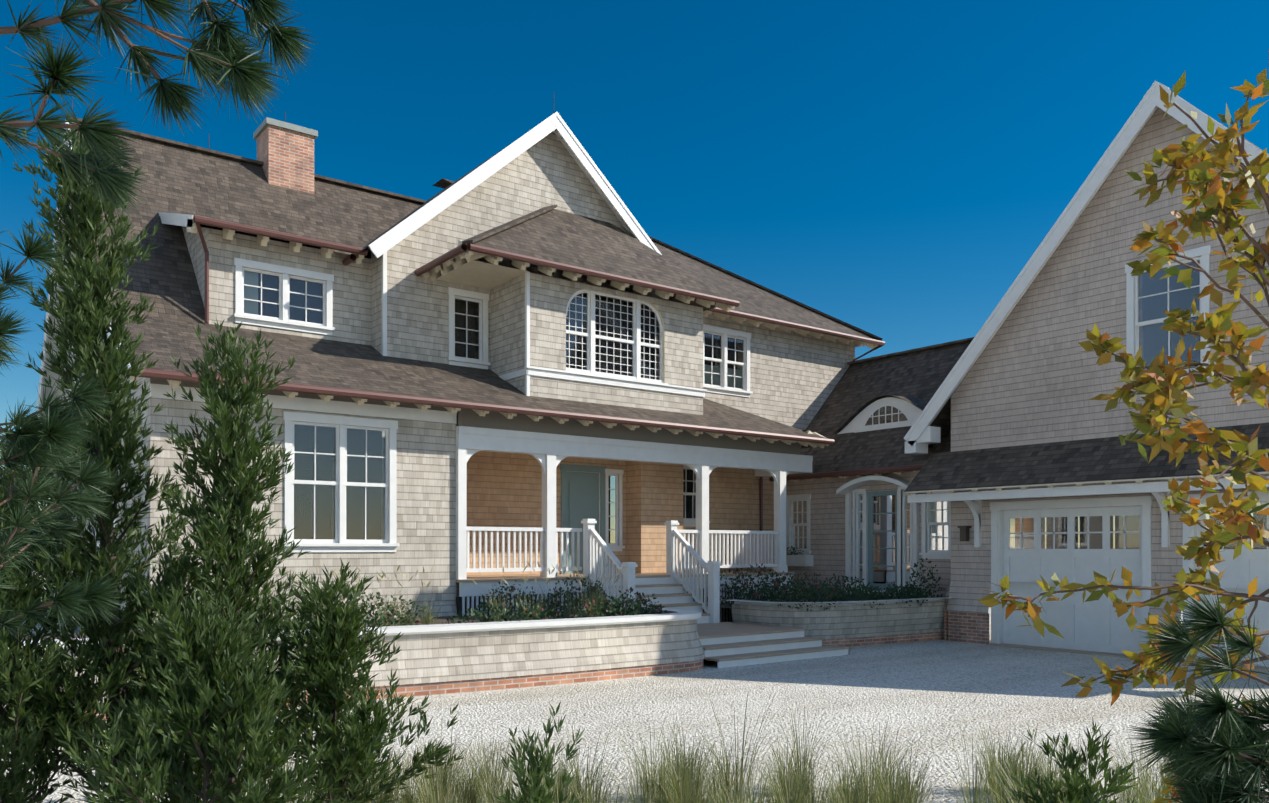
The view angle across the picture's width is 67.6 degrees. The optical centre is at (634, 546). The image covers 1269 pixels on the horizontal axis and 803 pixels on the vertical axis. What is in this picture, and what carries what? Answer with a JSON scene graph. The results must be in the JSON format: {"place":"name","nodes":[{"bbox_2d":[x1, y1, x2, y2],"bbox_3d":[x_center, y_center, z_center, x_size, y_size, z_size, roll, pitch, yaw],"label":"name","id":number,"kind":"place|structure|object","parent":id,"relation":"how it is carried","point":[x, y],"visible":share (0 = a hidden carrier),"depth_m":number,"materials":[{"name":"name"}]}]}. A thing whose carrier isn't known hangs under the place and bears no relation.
{"place":"outdoors","nodes":[
{"label":"outdoors","id":0,"kind":"place"},
{"bbox_2d":[0,0,319,217],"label":"pine branches","id":1,"kind":"object","parent":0,"point":[222,48],"visible":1,"depth_m":3.46,"materials":[{"name":"green plant"}]},
{"bbox_2d":[50,131,854,630],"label":"house","id":2,"kind":"structure","parent":0,"point":[374,497],"depth_m":18.30,"materials":[{"name":"beige wood"}]},
{"bbox_2d":[36,112,884,567],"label":"roofs","id":3,"kind":"structure","parent":2,"relation":"on","point":[196,190],"depth_m":18.70,"materials":[{"name":"brown wood"}]},
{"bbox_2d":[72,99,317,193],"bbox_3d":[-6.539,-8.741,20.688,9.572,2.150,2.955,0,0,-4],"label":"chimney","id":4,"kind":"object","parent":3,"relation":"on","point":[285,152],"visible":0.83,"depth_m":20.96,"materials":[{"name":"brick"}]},
{"bbox_2d":[0,0,1268,547],"label":"sky","id":5,"kind":"structure","parent":0,"point":[889,170],"materials":[{"name":"blue"}]},
{"bbox_2d":[2,593,1268,802],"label":"gravel court","id":6,"kind":"object","parent":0,"point":[936,695],"visible":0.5,"depth_m":11.05,"materials":[{"name":"grey gravel"}]},
{"bbox_2d":[0,222,129,641],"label":"pine tree","id":7,"kind":"object","parent":6,"relation":"on","point":[32,443],"visible":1,"depth_m":4.60,"materials":[{"name":"green plant"}]},
{"bbox_2d":[0,440,158,802],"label":"shrub","id":8,"kind":"object","parent":6,"relation":"on","point":[15,726],"visible":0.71,"depth_m":5.83,"materials":[{"name":"green plant"}]},
{"bbox_2d":[0,111,280,800],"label":"juniper tree","id":9,"kind":"object","parent":6,"relation":"on","point":[86,310],"visible":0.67,"depth_m":6.43,"materials":[{"name":"green plant"}]},
{"bbox_2d":[53,583,360,802],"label":"shrub","id":10,"kind":"object","parent":6,"relation":"on","point":[225,704],"visible":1,"depth_m":5.11,"materials":[{"name":"green plant"}]},
{"bbox_2d":[116,317,321,802],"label":"juniper tree","id":11,"kind":"object","parent":6,"relation":"on","point":[231,550],"visible":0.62,"depth_m":6.11,"materials":[{"name":"green plant"}]},
{"bbox_2d":[252,557,464,802],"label":"shrub","id":12,"kind":"object","parent":6,"relation":"on","point":[328,663],"visible":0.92,"depth_m":5.83,"materials":[{"name":"green plant"}]},
{"bbox_2d":[5,597,948,718],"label":"planter walls","id":13,"kind":"structure","parent":6,"relation":"on","point":[439,657],"depth_m":13.69,"materials":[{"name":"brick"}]},
{"bbox_2d":[186,546,944,631],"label":"planter shrubs","id":14,"kind":"object","parent":13,"relation":"on","point":[594,609],"visible":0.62,"depth_m":16.32,"materials":[{"name":"green plant"}]},
{"bbox_2d":[494,700,584,802],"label":"shrub","id":15,"kind":"object","parent":6,"relation":"on","point":[536,792],"visible":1,"depth_m":5.13,"materials":[{"name":"green plant"}]},
{"bbox_2d":[456,426,849,667],"bbox_3d":[1.224,-0.101,18.552,9.120,4.070,5.710,0,0,-37],"label":"porch","id":16,"kind":"object","parent":6,"relation":"on","point":[725,640],"visible":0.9,"depth_m":18.13,"materials":[{"name":"white wood"}]},
{"bbox_2d":[263,693,1267,802],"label":"grass","id":17,"kind":"structure","parent":6,"relation":"on","point":[680,783],"depth_m":6.68,"materials":[{"name":"green plant"}]},
{"bbox_2d":[769,337,973,633],"bbox_3d":[7.613,-1.524,23.207,6.074,6.916,6.100,0,0,-37],"label":"connector","id":18,"kind":"object","parent":6,"relation":"on","point":[851,512],"visible":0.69,"depth_m":22.38,"materials":[{"name":"beige wood"}]},
{"bbox_2d":[1005,716,1143,802],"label":"shrub","id":19,"kind":"object","parent":6,"relation":"on","point":[1073,791],"visible":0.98,"depth_m":5.29,"materials":[{"name":"green plant"}]},
{"bbox_2d":[978,68,1268,802],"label":"branches","id":20,"kind":"object","parent":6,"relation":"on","point":[1157,387],"visible":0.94,"depth_m":4.16,"materials":[{"name":"yellow plant"}]},
{"bbox_2d":[1079,584,1268,802],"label":"pine tree","id":21,"kind":"object","parent":6,"relation":"on","point":[1219,756],"visible":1,"depth_m":3.30,"materials":[{"name":"green plant"}]},
{"bbox_2d":[904,81,1268,670],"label":"garage","id":22,"kind":"structure","parent":0,"point":[1036,432],"depth_m":17.26,"materials":[{"name":"beige wood"}]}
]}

